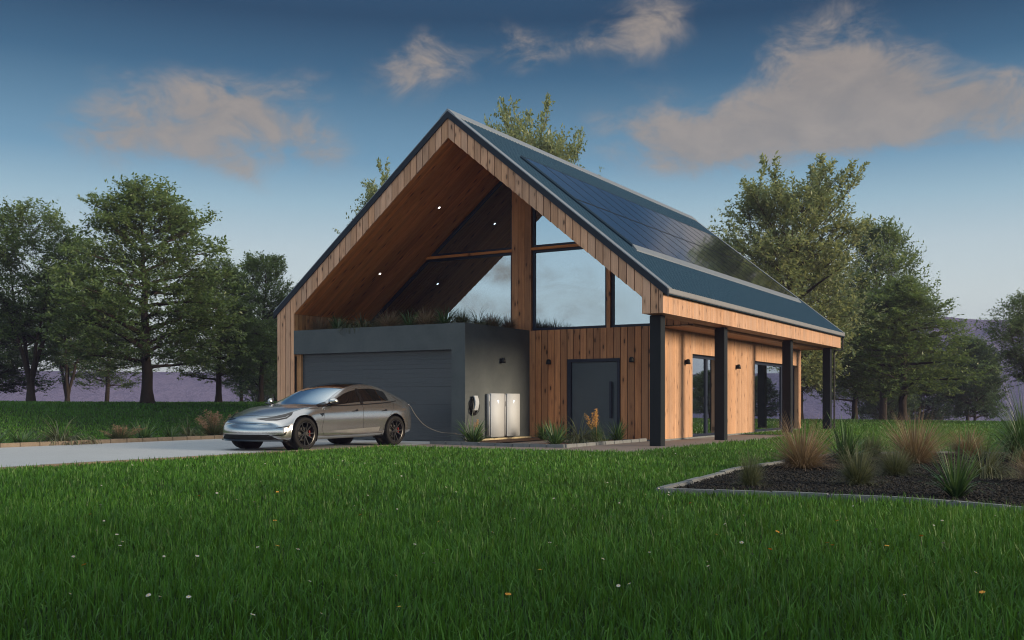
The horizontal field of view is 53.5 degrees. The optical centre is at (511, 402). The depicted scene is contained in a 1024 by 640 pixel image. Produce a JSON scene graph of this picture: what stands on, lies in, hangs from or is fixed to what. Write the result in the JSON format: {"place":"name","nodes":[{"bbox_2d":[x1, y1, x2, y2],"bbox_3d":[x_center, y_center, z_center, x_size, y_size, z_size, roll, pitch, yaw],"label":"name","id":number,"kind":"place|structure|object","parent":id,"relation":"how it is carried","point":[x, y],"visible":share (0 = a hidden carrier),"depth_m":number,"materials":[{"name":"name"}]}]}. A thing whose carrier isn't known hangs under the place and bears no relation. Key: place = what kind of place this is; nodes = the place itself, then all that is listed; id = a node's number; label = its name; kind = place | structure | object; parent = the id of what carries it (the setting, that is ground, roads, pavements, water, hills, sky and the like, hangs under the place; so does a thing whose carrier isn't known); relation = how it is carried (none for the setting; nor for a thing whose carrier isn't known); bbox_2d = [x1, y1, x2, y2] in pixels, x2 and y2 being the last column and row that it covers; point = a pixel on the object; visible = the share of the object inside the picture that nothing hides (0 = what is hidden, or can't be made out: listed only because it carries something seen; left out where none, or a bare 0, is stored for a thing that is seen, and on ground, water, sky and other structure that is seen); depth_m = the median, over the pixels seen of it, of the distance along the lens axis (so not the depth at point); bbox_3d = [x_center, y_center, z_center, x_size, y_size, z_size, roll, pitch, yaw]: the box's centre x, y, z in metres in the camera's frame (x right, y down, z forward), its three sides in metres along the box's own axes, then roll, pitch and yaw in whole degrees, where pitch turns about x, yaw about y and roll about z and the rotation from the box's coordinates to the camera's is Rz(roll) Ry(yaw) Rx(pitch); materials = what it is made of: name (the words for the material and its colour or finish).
{"place":"outdoors","nodes":[
{"label":"outdoors","id":0,"kind":"place"},
{"bbox_2d":[0,439,429,466],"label":"driveway","id":1,"kind":"structure","parent":0,"point":[25,456],"depth_m":22.10,"materials":[{"name":"concrete"}]},
{"bbox_2d":[222,382,410,449],"bbox_3d":[-4.496,0.301,24.005,2.180,1.586,5.115,0,0,32],"label":"parked car","id":2,"kind":"object","parent":1,"relation":"on","point":[337,413],"visible":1,"depth_m":23.13,"materials":[{"name":"silver metal"}]},
{"bbox_2d":[465,438,547,442],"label":"soil","id":3,"kind":"structure","parent":0,"point":[507,440],"depth_m":27.13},
{"bbox_2d":[447,415,493,441],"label":"flax plant","id":4,"kind":"object","parent":3,"relation":"on","point":[471,436],"visible":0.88,"depth_m":25.30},
{"bbox_2d":[0,400,1023,639],"bbox_3d":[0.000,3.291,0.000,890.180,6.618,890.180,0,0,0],"label":"ground","id":5,"kind":"structure","parent":0,"point":[526,638],"depth_m":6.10,"materials":[{"name":"plant"}]},
{"bbox_2d":[3,428,44,442],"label":"flax plant","id":6,"kind":"object","parent":5,"relation":"on","point":[25,439],"visible":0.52,"depth_m":24.34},
{"bbox_2d":[0,313,73,397],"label":"tree","id":7,"kind":"object","parent":5,"relation":"on","point":[11,362],"visible":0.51,"depth_m":57.71,"materials":[{"name":"green plant"}]},
{"bbox_2d":[9,412,101,445],"bbox_3d":[-11.389,0.771,25.627,2.290,1.145,2.372,0,0,-21],"label":"grass tuft","id":8,"kind":"object","parent":5,"relation":"on","point":[56,437],"visible":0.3,"depth_m":25.33,"materials":[{"name":"plant"}]},
{"bbox_2d":[0,195,112,401],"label":"tree","id":9,"kind":"object","parent":5,"relation":"on","point":[9,307],"visible":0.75,"depth_m":48.38,"materials":[{"name":"green plant"}]},
{"bbox_2d":[17,264,128,400],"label":"tree","id":10,"kind":"object","parent":5,"relation":"on","point":[67,385],"visible":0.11,"depth_m":71.66,"materials":[{"name":"green plant"}]},
{"bbox_2d":[53,289,164,401],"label":"tree","id":11,"kind":"object","parent":5,"relation":"on","point":[106,381],"visible":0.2,"depth_m":83.75,"materials":[{"name":"green plant"}]},
{"bbox_2d":[0,435,223,447],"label":"kerb","id":12,"kind":"structure","parent":5,"relation":"on","point":[28,444],"depth_m":26.18,"materials":[{"name":"concrete"}]},
{"bbox_2d":[98,422,145,442],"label":"plumed grass","id":13,"kind":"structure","parent":5,"relation":"on","point":[120,433],"depth_m":26.83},
{"bbox_2d":[23,172,260,403],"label":"tree","id":14,"kind":"object","parent":5,"relation":"on","point":[127,210],"visible":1,"depth_m":44.76,"materials":[{"name":"green plant"}]},
{"bbox_2d":[133,417,160,437],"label":"flax plant","id":15,"kind":"object","parent":5,"relation":"on","point":[143,434],"visible":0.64,"depth_m":27.64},
{"bbox_2d":[170,418,209,436],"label":"grass tuft","id":16,"kind":"object","parent":5,"relation":"on","point":[187,432],"visible":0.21,"depth_m":29.16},
{"bbox_2d":[0,445,387,469],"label":"kerb","id":17,"kind":"structure","parent":5,"relation":"on","point":[67,464],"depth_m":17.90,"materials":[{"name":"concrete"}]},
{"bbox_2d":[194,409,238,435],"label":"plumed grass","id":18,"kind":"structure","parent":5,"relation":"on","point":[212,429],"depth_m":29.79,"materials":[{"name":"plant"}]},
{"bbox_2d":[165,255,276,401],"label":"tree","id":19,"kind":"object","parent":5,"relation":"on","point":[236,369],"visible":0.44,"depth_m":52.64,"materials":[{"name":"green plant"}]},
{"bbox_2d":[205,313,270,401],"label":"tree","id":20,"kind":"object","parent":5,"relation":"on","point":[223,383],"visible":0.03,"depth_m":73.40,"materials":[{"name":"green plant"}]},
{"bbox_2d":[224,319,276,400],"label":"tree","id":21,"kind":"object","parent":5,"relation":"on","point":[253,380],"visible":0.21,"depth_m":70.02,"materials":[{"name":"green plant"}]},
{"bbox_2d":[213,250,296,401],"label":"tree","id":22,"kind":"object","parent":5,"relation":"on","point":[271,264],"visible":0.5,"depth_m":56.39,"materials":[{"name":"green plant"}]},
{"bbox_2d":[236,311,276,401],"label":"tree","id":23,"kind":"object","parent":5,"relation":"on","point":[265,398],"visible":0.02,"depth_m":86.97,"materials":[{"name":"green plant"}]},
{"bbox_2d":[333,156,389,234],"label":"tree","id":24,"kind":"object","parent":5,"relation":"on","point":[371,189],"visible":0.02,"depth_m":49.43,"materials":[{"name":"green plant"}]},
{"bbox_2d":[430,441,478,445],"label":"kerb","id":25,"kind":"structure","parent":5,"relation":"on","point":[455,443],"depth_m":25.13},
{"bbox_2d":[484,91,601,175],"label":"tree","id":26,"kind":"object","parent":5,"relation":"on","point":[557,148],"visible":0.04,"depth_m":51.25,"materials":[{"name":"green plant"}]},
{"bbox_2d":[273,108,844,445],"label":"house","id":27,"kind":"structure","parent":5,"relation":"on","point":[592,300],"depth_m":28.85,"materials":[{"name":"brown wood"}]},
{"bbox_2d":[304,315,331,329],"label":"grass tuft","id":28,"kind":"object","parent":27,"relation":"on","point":[319,324],"visible":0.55,"depth_m":29.55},
{"bbox_2d":[336,308,386,333],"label":"grass tuft","id":29,"kind":"object","parent":27,"relation":"on","point":[359,324],"visible":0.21,"depth_m":28.68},
{"bbox_2d":[303,350,450,440],"bbox_3d":[-3.780,-0.177,28.284,5.353,2.455,0.066,0,0,31],"label":"garage door","id":30,"kind":"structure","parent":27,"relation":"in","point":[422,379],"depth_m":27.69,"materials":[{"name":"paint"}]},
{"bbox_2d":[367,308,406,326],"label":"grass tuft","id":31,"kind":"object","parent":27,"relation":"on","point":[388,322],"visible":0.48,"depth_m":28.31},
{"bbox_2d":[412,306,439,325],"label":"grass tuft","id":32,"kind":"object","parent":27,"relation":"on","point":[426,320],"visible":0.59,"depth_m":27.59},
{"bbox_2d":[370,252,511,326],"bbox_3d":[-2.242,-3.246,31.195,5.319,2.330,0.080,0,0,31],"label":"window","id":33,"kind":"structure","parent":27,"relation":"in","point":[468,282],"depth_m":30.81,"materials":[{"name":"glass"}]},
{"bbox_2d":[429,306,458,323],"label":"ornamental grass","id":34,"kind":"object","parent":27,"relation":"on","point":[442,320],"depth_m":27.33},
{"bbox_2d":[447,307,477,323],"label":"grass tuft","id":35,"kind":"object","parent":27,"relation":"on","point":[461,318],"visible":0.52,"depth_m":27.06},
{"bbox_2d":[431,181,511,256],"bbox_3d":[-1.211,-5.701,30.582,2.926,2.431,0.080,0,0,31],"label":"window","id":36,"kind":"structure","parent":27,"relation":"in","point":[488,227],"depth_m":30.31,"materials":[{"name":"glass"}]},
{"bbox_2d":[469,396,479,415],"bbox_3d":[-0.992,0.078,26.731,0.170,0.526,0.348,0,0,31],"label":"wall charger","id":37,"kind":"object","parent":27,"relation":"attached to","point":[475,400],"depth_m":26.69,"materials":[{"name":"white plastic"}]},
{"bbox_2d":[467,304,496,330],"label":"grass tuft","id":38,"kind":"object","parent":27,"relation":"on","point":[481,321],"visible":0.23,"depth_m":27.69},
{"bbox_2d":[487,393,503,436],"bbox_3d":[-0.460,0.339,27.596,0.204,1.183,0.678,0,0,31],"label":"wall battery","id":39,"kind":"object","parent":27,"relation":"attached to","point":[495,414],"depth_m":27.43,"materials":[{"name":"white metal"}]},
{"bbox_2d":[504,393,519,435],"bbox_3d":[-0.034,0.339,28.315,0.203,1.183,0.678,0,0,31],"label":"wall battery","id":40,"kind":"object","parent":27,"relation":"attached to","point":[511,414],"depth_m":28.16,"materials":[{"name":"white metal"}]},
{"bbox_2d":[532,207,576,247],"bbox_3d":[1.653,-5.485,28.888,2.420,2.005,0.080,0,0,31],"label":"window","id":41,"kind":"structure","parent":27,"relation":"in","point":[544,233],"depth_m":29.30,"materials":[{"name":"glass"}]},
{"bbox_2d":[525,157,593,205],"bbox_3d":[1.243,-5.923,27.314,2.050,0.074,1.094,43,21,23],"label":"solar panel","id":42,"kind":"object","parent":27,"relation":"attached to","point":[560,182],"visible":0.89,"depth_m":27.31,"materials":[{"name":"blue glass"}]},
{"bbox_2d":[532,246,605,330],"bbox_3d":[1.643,-3.246,28.893,2.397,2.330,0.080,0,0,31],"label":"window","id":43,"kind":"structure","parent":27,"relation":"in","point":[569,284],"depth_m":28.93,"materials":[{"name":"glass"}]},
{"bbox_2d":[544,165,610,211],"bbox_3d":[1.806,-5.923,28.263,2.050,0.074,1.094,43,21,23],"label":"solar panel","id":44,"kind":"object","parent":27,"relation":"attached to","point":[579,190],"visible":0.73,"depth_m":28.25,"materials":[{"name":"blue glass"}]},
{"bbox_2d":[572,361,616,439],"bbox_3d":[2.297,-0.059,28.394,1.423,2.159,0.140,0,0,31],"label":"door","id":45,"kind":"structure","parent":27,"relation":"in","point":[594,384],"depth_m":28.39,"materials":[{"name":"paint"}]},
{"bbox_2d":[563,173,626,217],"bbox_3d":[2.368,-5.923,29.213,2.050,0.074,1.094,43,21,23],"label":"solar panel","id":46,"kind":"object","parent":27,"relation":"attached to","point":[596,196],"visible":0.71,"depth_m":29.21,"materials":[{"name":"blue glass"}]},
{"bbox_2d":[580,180,642,223],"bbox_3d":[2.931,-5.923,30.162,2.050,0.074,1.094,43,21,23],"label":"solar panel","id":47,"kind":"object","parent":27,"relation":"attached to","point":[614,204],"visible":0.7,"depth_m":30.15,"materials":[{"name":"blue glass"}]},
{"bbox_2d":[578,200,648,248],"bbox_3d":[2.632,-4.609,26.491,2.050,0.074,1.094,43,21,23],"label":"solar panel","id":48,"kind":"object","parent":27,"relation":"attached to","point":[615,225],"visible":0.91,"depth_m":26.50,"materials":[{"name":"blue glass"}]},
{"bbox_2d":[597,187,657,229],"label":"solar panel","id":49,"kind":"object","parent":27,"relation":"attached to","point":[627,209],"visible":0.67,"depth_m":31.12,"materials":[{"name":"blue glass"}]},
{"bbox_2d":[611,272,649,326],"bbox_3d":[3.353,-3.246,27.877,1.353,2.330,0.080,0,0,31],"label":"window","id":50,"kind":"structure","parent":27,"relation":"in","point":[626,304],"depth_m":28.01,"materials":[{"name":"glass"}]},
{"bbox_2d":[597,207,665,254],"bbox_3d":[3.195,-4.609,27.440,2.050,0.074,1.094,43,21,23],"label":"solar panel","id":51,"kind":"object","parent":27,"relation":"attached to","point":[631,231],"visible":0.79,"depth_m":27.44,"materials":[{"name":"blue glass"}]},
{"bbox_2d":[613,194,670,234],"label":"solar panel","id":52,"kind":"object","parent":27,"relation":"attached to","point":[642,215],"visible":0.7,"depth_m":32.06,"materials":[{"name":"blue glass"}]},
{"bbox_2d":[615,214,680,259],"bbox_3d":[3.758,-4.609,28.389,2.050,0.074,1.094,43,21,23],"label":"solar panel","id":53,"kind":"object","parent":27,"relation":"attached to","point":[648,237],"visible":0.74,"depth_m":28.39,"materials":[{"name":"blue glass"}]},
{"bbox_2d":[626,199,683,239],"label":"solar panel","id":54,"kind":"object","parent":27,"relation":"attached to","point":[655,219],"visible":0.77,"depth_m":33.01,"materials":[{"name":"blue glass"}]},
{"bbox_2d":[631,220,693,263],"bbox_3d":[4.320,-4.609,29.339,2.050,0.074,1.094,43,21,23],"label":"solar panel","id":55,"kind":"object","parent":27,"relation":"attached to","point":[665,244],"visible":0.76,"depth_m":29.34,"materials":[{"name":"blue glass"}]},
{"bbox_2d":[640,205,694,243],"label":"solar panel","id":56,"kind":"object","parent":27,"relation":"attached to","point":[667,224],"visible":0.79,"depth_m":33.97,"materials":[{"name":"black glass"}]},
{"bbox_2d":[645,225,707,268],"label":"solar panel","id":57,"kind":"object","parent":27,"relation":"attached to","point":[677,247],"visible":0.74,"depth_m":30.29,"materials":[{"name":"black glass"}]},
{"bbox_2d":[654,211,707,248],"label":"solar panel","id":58,"kind":"object","parent":27,"relation":"attached to","point":[682,231],"visible":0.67,"depth_m":34.91,"materials":[{"name":"black glass"}]},
{"bbox_2d":[660,231,719,272],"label":"solar panel","id":59,"kind":"object","parent":27,"relation":"attached to","point":[690,252],"visible":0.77,"depth_m":31.25,"materials":[{"name":"black glass"}]},
{"bbox_2d":[666,216,716,251],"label":"solar panel","id":60,"kind":"object","parent":27,"relation":"attached to","point":[689,232],"visible":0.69,"depth_m":35.86,"materials":[{"name":"black glass"}]},
{"bbox_2d":[676,220,726,255],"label":"solar panel","id":61,"kind":"object","parent":27,"relation":"attached to","point":[702,238],"visible":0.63,"depth_m":36.81,"materials":[{"name":"black glass"}]},
{"bbox_2d":[672,235,731,276],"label":"solar panel","id":62,"kind":"object","parent":27,"relation":"attached to","point":[703,257],"visible":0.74,"depth_m":32.19,"materials":[{"name":"black glass"}]},
{"bbox_2d":[693,355,714,436],"bbox_3d":[5.783,-0.209,30.769,0.152,2.425,2.562,0,0,31],"label":"sliding door","id":63,"kind":"structure","parent":27,"relation":"in","point":[703,366],"depth_m":30.87,"materials":[{"name":"glass"}]},
{"bbox_2d":[688,225,736,259],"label":"solar panel","id":64,"kind":"object","parent":27,"relation":"attached to","point":[713,243],"visible":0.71,"depth_m":37.76,"materials":[{"name":"black glass"}]},
{"bbox_2d":[685,240,741,279],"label":"solar panel","id":65,"kind":"object","parent":27,"relation":"attached to","point":[715,261],"visible":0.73,"depth_m":33.15,"materials":[{"name":"black glass"}]},
{"bbox_2d":[698,229,745,262],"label":"solar panel","id":66,"kind":"object","parent":27,"relation":"attached to","point":[723,247],"visible":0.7,"depth_m":38.71,"materials":[{"name":"black glass"}]},
{"bbox_2d":[698,245,751,282],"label":"solar panel","id":67,"kind":"object","parent":27,"relation":"attached to","point":[725,264],"visible":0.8,"depth_m":34.10,"materials":[{"name":"black glass"}]},
{"bbox_2d":[709,234,755,266],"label":"solar panel","id":68,"kind":"object","parent":27,"relation":"attached to","point":[732,250],"visible":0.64,"depth_m":39.66,"materials":[{"name":"black glass"}]},
{"bbox_2d":[709,249,762,286],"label":"solar panel","id":69,"kind":"object","parent":27,"relation":"attached to","point":[736,268],"visible":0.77,"depth_m":35.06,"materials":[{"name":"black glass"}]},
{"bbox_2d":[721,254,771,289],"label":"solar panel","id":70,"kind":"object","parent":27,"relation":"attached to","point":[746,272],"visible":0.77,"depth_m":36.00,"materials":[{"name":"black glass"}]},
{"bbox_2d":[730,257,780,292],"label":"solar panel","id":71,"kind":"object","parent":27,"relation":"attached to","point":[755,274],"visible":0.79,"depth_m":36.96,"materials":[{"name":"black glass"}]},
{"bbox_2d":[740,261,787,294],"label":"solar panel","id":72,"kind":"object","parent":27,"relation":"attached to","point":[764,278],"visible":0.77,"depth_m":37.91,"materials":[{"name":"black glass"}]},
{"bbox_2d":[750,265,796,297],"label":"solar panel","id":73,"kind":"object","parent":27,"relation":"attached to","point":[773,281],"visible":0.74,"depth_m":38.85,"materials":[{"name":"black glass"}]},
{"bbox_2d":[755,361,793,431],"bbox_3d":[9.548,-0.213,37.161,0.115,2.432,5.476,0,0,31],"label":"window","id":74,"kind":"structure","parent":27,"relation":"in","point":[768,376],"depth_m":36.67,"materials":[{"name":"glass"}]},
{"bbox_2d":[479,438,646,447],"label":"kerb","id":75,"kind":"structure","parent":5,"relation":"on","point":[561,445],"depth_m":24.19,"materials":[{"name":"concrete"}]},
{"bbox_2d":[707,150,903,396],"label":"tree","id":76,"kind":"object","parent":5,"relation":"on","point":[758,202],"visible":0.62,"depth_m":48.36,"materials":[{"name":"green plant"}]},
{"bbox_2d":[757,238,873,418],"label":"tree","id":77,"kind":"object","parent":5,"relation":"on","point":[807,386],"visible":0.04,"depth_m":58.81,"materials":[{"name":"green plant"}]},
{"bbox_2d":[657,451,1023,512],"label":"kerb","id":78,"kind":"structure","parent":5,"relation":"on","point":[696,479],"depth_m":11.18,"materials":[{"name":"concrete"}]},
{"bbox_2d":[803,289,911,419],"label":"tree","id":79,"kind":"object","parent":5,"relation":"on","point":[854,404],"visible":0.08,"depth_m":69.73,"materials":[{"name":"green plant"}]},
{"bbox_2d":[837,346,926,419],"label":"tree","id":80,"kind":"object","parent":5,"relation":"on","point":[892,403],"visible":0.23,"depth_m":82.95,"materials":[{"name":"green plant"}]},
{"bbox_2d":[836,211,947,419],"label":"tree","id":81,"kind":"object","parent":5,"relation":"on","point":[896,241],"visible":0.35,"depth_m":65.06,"materials":[{"name":"green plant"}]},
{"bbox_2d":[843,350,965,420],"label":"tree","id":82,"kind":"object","parent":5,"relation":"on","point":[927,405],"visible":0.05,"depth_m":89.80,"materials":[{"name":"green plant"}]},
{"bbox_2d":[832,271,1012,420],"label":"tree","id":83,"kind":"object","parent":5,"relation":"on","point":[910,300],"visible":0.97,"depth_m":56.69,"materials":[{"name":"green plant"}]},
{"bbox_2d":[925,333,1005,420],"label":"tree","id":84,"kind":"object","parent":5,"relation":"on","point":[967,418],"visible":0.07,"depth_m":87.94,"materials":[{"name":"green plant"}]},
{"bbox_2d":[931,337,1013,420],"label":"tree","id":85,"kind":"object","parent":5,"relation":"on","point":[972,390],"visible":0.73,"depth_m":75.11,"materials":[{"name":"green plant"}]},
{"bbox_2d":[970,287,1023,387],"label":"tree","id":86,"kind":"object","parent":5,"relation":"on","point":[1015,327],"visible":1,"depth_m":62.00,"materials":[{"name":"green plant"}]},
{"bbox_2d":[0,317,1023,420],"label":"hills","id":87,"kind":"structure","parent":0,"point":[170,387],"depth_m":253.48,"materials":[{"name":"grass"},{"name":"soil"}]},
{"bbox_2d":[0,0,1023,371],"label":"sky","id":88,"kind":"structure","parent":0,"point":[274,115],"materials":[{"name":"blue"}]},
{"bbox_2d":[540,439,628,443],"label":"soil","id":89,"kind":"structure","parent":0,"point":[574,443],"depth_m":25.09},
{"bbox_2d":[534,416,571,443],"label":"flax plant","id":90,"kind":"object","parent":89,"relation":"on","point":[554,436],"visible":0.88,"depth_m":24.01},
{"bbox_2d":[559,413,605,443],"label":"grass tuft","id":91,"kind":"object","parent":89,"relation":"on","point":[576,438],"visible":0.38,"depth_m":25.47,"materials":[{"name":"plant"}]},
{"bbox_2d":[582,409,610,441],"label":"plumed grass","id":92,"kind":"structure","parent":89,"relation":"on","point":[596,432],"depth_m":25.99,"materials":[{"name":"plant"}]},
{"bbox_2d":[606,418,629,440],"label":"flax plant","id":93,"kind":"object","parent":89,"relation":"on","point":[616,435],"visible":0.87,"depth_m":26.75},
{"bbox_2d":[404,435,779,451],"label":"path","id":94,"kind":"structure","parent":0,"point":[627,447],"depth_m":25.36,"materials":[{"name":"concrete"}]},
{"bbox_2d":[674,453,1023,505],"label":"bark mulch","id":95,"kind":"object","parent":0,"point":[891,479],"visible":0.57,"depth_m":12.67,"materials":[{"name":"wood"}]},
{"bbox_2d":[729,447,774,486],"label":"grass tuft","id":96,"kind":"object","parent":95,"relation":"on","point":[751,475],"visible":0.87,"depth_m":12.22,"materials":[{"name":"plant"}]},
{"bbox_2d":[752,407,847,470],"bbox_3d":[4.441,0.535,15.517,1.875,1.061,1.795,0,0,-15],"label":"grass tuft","id":97,"kind":"object","parent":95,"relation":"on","point":[804,452],"visible":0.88,"depth_m":15.35,"materials":[{"name":"plant"}]},
{"bbox_2d":[818,414,872,461],"bbox_3d":[5.635,0.567,17.161,1.374,0.906,1.483,0,0,-22],"label":"flax plant","id":98,"kind":"object","parent":95,"relation":"on","point":[849,441],"visible":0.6,"depth_m":17.11,"materials":[{"name":"plant"}]},
{"bbox_2d":[826,434,892,485],"bbox_3d":[4.239,0.699,12.497,0.888,0.758,0.876,0,0,-30],"label":"grass tuft","id":99,"kind":"object","parent":95,"relation":"on","point":[855,473],"visible":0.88,"depth_m":12.42,"materials":[{"name":"plant"}]},
{"bbox_2d":[856,427,887,456],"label":"grass tuft","id":100,"kind":"object","parent":95,"relation":"on","point":[871,442],"visible":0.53,"depth_m":18.92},
{"bbox_2d":[869,442,927,475],"bbox_3d":[5.302,0.771,14.089,0.993,0.598,0.995,0,0,-37],"label":"grass tuft","id":101,"kind":"object","parent":95,"relation":"on","point":[898,465],"visible":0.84,"depth_m":14.02,"materials":[{"name":"plant"}]},
{"bbox_2d":[871,402,967,464],"bbox_3d":[6.672,0.519,16.823,2.062,1.096,1.975,0,0,-44],"label":"grass tuft","id":102,"kind":"object","parent":95,"relation":"on","point":[921,452],"visible":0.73,"depth_m":16.64,"materials":[{"name":"plant"}]},
{"bbox_2d":[920,432,994,497],"bbox_3d":[4.735,0.625,10.959,0.896,0.789,0.960,0,0,8],"label":"flax plant","id":103,"kind":"object","parent":95,"relation":"on","point":[956,484],"visible":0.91,"depth_m":10.84,"materials":[{"name":"plant"}]},
{"bbox_2d":[940,423,1003,455],"bbox_3d":[8.694,0.672,19.386,1.496,0.777,1.515,0,0,-8],"label":"grass tuft","id":104,"kind":"object","parent":95,"relation":"on","point":[974,445],"visible":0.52,"depth_m":19.29,"materials":[{"name":"plant"}]},
{"bbox_2d":[926,420,1023,479],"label":"grass tuft","id":105,"kind":"object","parent":95,"relation":"on","point":[992,472],"visible":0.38,"depth_m":13.69,"materials":[{"name":"plant"}]},
{"bbox_2d":[957,377,1023,462],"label":"grass tuft","id":106,"kind":"object","parent":95,"relation":"on","point":[1016,435],"visible":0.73,"depth_m":17.56,"materials":[{"name":"plant"}]},
{"bbox_2d":[999,440,1023,484],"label":"grass tuft","id":107,"kind":"object","parent":95,"relation":"on","point":[1019,459],"visible":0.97,"depth_m":12.86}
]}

